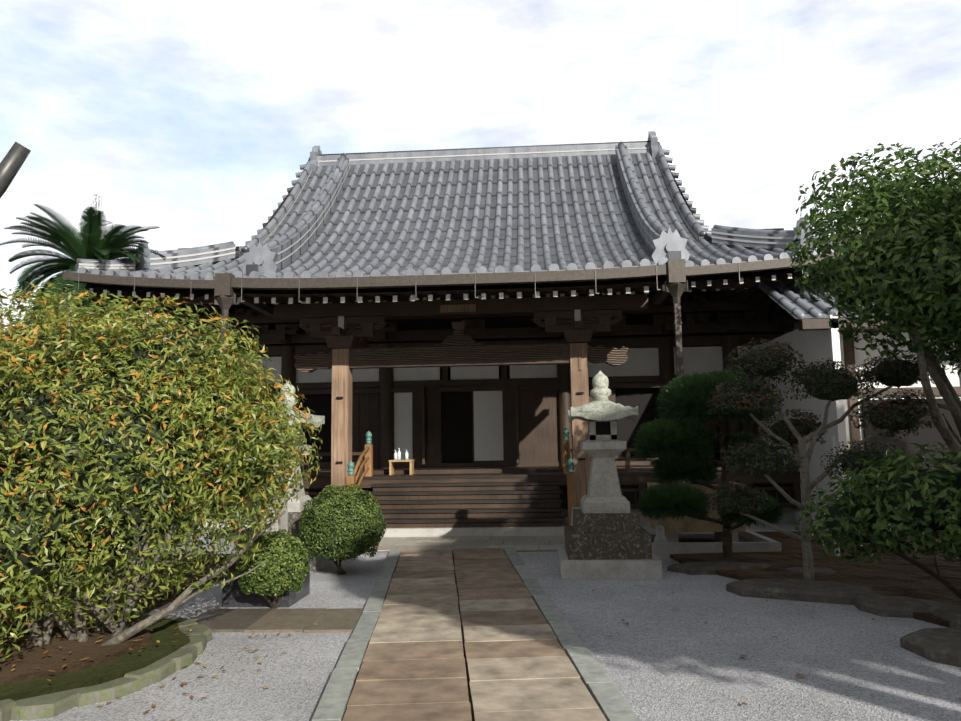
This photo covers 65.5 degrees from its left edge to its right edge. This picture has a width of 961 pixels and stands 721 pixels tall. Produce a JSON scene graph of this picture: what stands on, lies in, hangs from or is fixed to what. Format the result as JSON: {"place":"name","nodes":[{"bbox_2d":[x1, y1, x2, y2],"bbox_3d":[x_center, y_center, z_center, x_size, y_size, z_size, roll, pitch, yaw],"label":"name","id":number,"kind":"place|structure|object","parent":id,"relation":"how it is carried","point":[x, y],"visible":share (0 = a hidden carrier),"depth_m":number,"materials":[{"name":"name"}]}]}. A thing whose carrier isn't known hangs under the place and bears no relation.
{"place":"outdoors","nodes":[
{"label":"outdoors","id":0,"kind":"place"},
{"bbox_2d":[312,547,639,720],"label":"stone path","id":1,"kind":"structure","parent":0,"point":[479,634],"depth_m":5.33,"materials":[{"name":"stone"}]},
{"bbox_2d":[0,0,960,329],"label":"sky","id":2,"kind":"structure","parent":0,"point":[192,120],"materials":[{"name":"white"}]},
{"bbox_2d":[10,523,960,720],"bbox_3d":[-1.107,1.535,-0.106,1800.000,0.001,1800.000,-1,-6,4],"label":"ground","id":3,"kind":"structure","parent":0,"point":[852,662],"depth_m":5.28,"materials":[{"name":"grey gravel"}]},
{"bbox_2d":[0,142,30,297],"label":"pole","id":4,"kind":"object","parent":3,"relation":"on","point":[14,159],"visible":1,"depth_m":3.23,"materials":[{"name":"grey metal"}]},
{"bbox_2d":[0,203,165,336],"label":"cycad palm","id":5,"kind":"object","parent":3,"relation":"on","point":[94,241],"visible":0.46,"depth_m":14.33,"materials":[{"name":"green plant"}]},
{"bbox_2d":[78,194,112,335],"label":"power pylon","id":6,"kind":"object","parent":3,"relation":"on","point":[97,201],"visible":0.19,"depth_m":213.62,"materials":[{"name":"silver metal"}]},
{"bbox_2d":[0,554,229,720],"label":"planting mound","id":7,"kind":"object","parent":3,"relation":"on","point":[28,690],"visible":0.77,"depth_m":5.02,"materials":[{"name":"green plant"}]},
{"bbox_2d":[0,278,322,660],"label":"shrub","id":8,"kind":"object","parent":7,"relation":"on","point":[136,438],"visible":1,"depth_m":5.36,"materials":[{"name":"green plant"}]},
{"bbox_2d":[222,442,309,606],"bbox_3d":[-2.145,1.618,7.571,0.660,1.575,0.660,-1,-6,4],"label":"memorial stone","id":9,"kind":"object","parent":3,"relation":"on","point":[233,595],"visible":0.14,"depth_m":7.20,"materials":[{"name":"stone"}]},
{"bbox_2d":[235,529,309,608],"bbox_3d":[-1.965,1.993,7.113,0.693,0.748,0.728,-1,-6,4],"label":"ball bush","id":10,"kind":"object","parent":3,"relation":"on","point":[282,568],"visible":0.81,"depth_m":6.91,"materials":[{"name":"green plant"}]},
{"bbox_2d":[195,608,363,632],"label":"side path","id":11,"kind":"structure","parent":3,"relation":"on","point":[256,620],"depth_m":6.50,"materials":[{"name":"brown stone"}]},
{"bbox_2d":[226,381,332,571],"bbox_3d":[-2.548,1.462,9.835,1.120,2.400,1.120,-1,-6,4],"label":"stone lantern","id":12,"kind":"object","parent":3,"relation":"on","point":[295,508],"visible":0.29,"depth_m":9.57,"materials":[{"name":"stone"}]},
{"bbox_2d":[298,483,386,574],"bbox_3d":[-1.652,2.031,9.008,1.048,1.080,1.088,-1,-6,4],"label":"ball bush","id":13,"kind":"object","parent":3,"relation":"on","point":[340,523],"visible":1,"depth_m":8.70,"materials":[{"name":"green plant"}]},
{"bbox_2d":[366,536,564,551],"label":"step paving","id":14,"kind":"structure","parent":3,"relation":"on","point":[523,543],"depth_m":11.37,"materials":[{"name":"stone"}]},
{"bbox_2d":[0,567,960,720],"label":"fallen leaves","id":15,"kind":"object","parent":3,"relation":"on","point":[191,696],"visible":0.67,"depth_m":5.24,"materials":[{"name":"brown plant"}]},
{"bbox_2d":[161,228,800,536],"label":"temple hall","id":16,"kind":"structure","parent":3,"relation":"on","point":[444,417],"depth_m":15.89,"materials":[{"name":"brown wood"}]},
{"bbox_2d":[63,131,848,376],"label":"temple roof","id":17,"kind":"structure","parent":16,"relation":"on","point":[604,218],"depth_m":15.82,"materials":[{"name":"grey tile"}]},
{"bbox_2d":[557,371,661,578],"bbox_3d":[1.485,1.312,9.037,1.120,2.400,1.120,-1,-6,4],"label":"stone lantern","id":18,"kind":"object","parent":3,"relation":"on","point":[607,535],"visible":1,"depth_m":8.63,"materials":[{"name":"stone"}]},
{"bbox_2d":[643,482,781,555],"bbox_3d":[3.148,2.259,11.015,1.830,0.910,2.000,-1,-6,4],"label":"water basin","id":19,"kind":"object","parent":3,"relation":"on","point":[687,535],"visible":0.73,"depth_m":10.59,"materials":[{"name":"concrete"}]},
{"bbox_2d":[667,531,960,666],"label":"planting bed","id":20,"kind":"object","parent":3,"relation":"on","point":[892,585],"visible":0.83,"depth_m":7.58,"materials":[{"name":"brown soil"}]},
{"bbox_2d":[631,368,784,556],"bbox_3d":[2.972,1.283,9.722,1.935,2.355,1.502,-1,-6,4],"label":"garden pine","id":21,"kind":"object","parent":20,"relation":"on","point":[679,440],"visible":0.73,"depth_m":9.52,"materials":[{"name":"green plant"}]},
{"bbox_2d":[704,338,938,579],"bbox_3d":[3.802,1.039,8.092,2.732,2.666,1.742,-1,-6,4],"label":"cloud shrub","id":22,"kind":"object","parent":20,"relation":"on","point":[897,414],"visible":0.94,"depth_m":8.05,"materials":[{"name":"green plant"}]},
{"bbox_2d":[829,437,839,555],"bbox_3d":[4.515,1.749,9.524,0.064,1.551,0.092,5,-8,-41],"label":"white stake","id":23,"kind":"object","parent":20,"relation":"on","point":[832,441],"visible":0.43,"depth_m":9.55,"materials":[{"name":"white paint"}]},
{"bbox_2d":[784,138,960,462],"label":"camellia tree","id":24,"kind":"object","parent":20,"relation":"on","point":[901,259],"visible":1,"depth_m":7.62,"materials":[{"name":"green plant"}]},
{"bbox_2d":[795,442,960,598],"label":"broadleaf shrub","id":25,"kind":"object","parent":20,"relation":"on","point":[913,505],"visible":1,"depth_m":6.65,"materials":[{"name":"green plant"}]},
{"bbox_2d":[755,275,960,530],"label":"annex building","id":26,"kind":"structure","parent":3,"relation":"on","point":[812,336],"depth_m":12.67,"materials":[{"name":"paint"}]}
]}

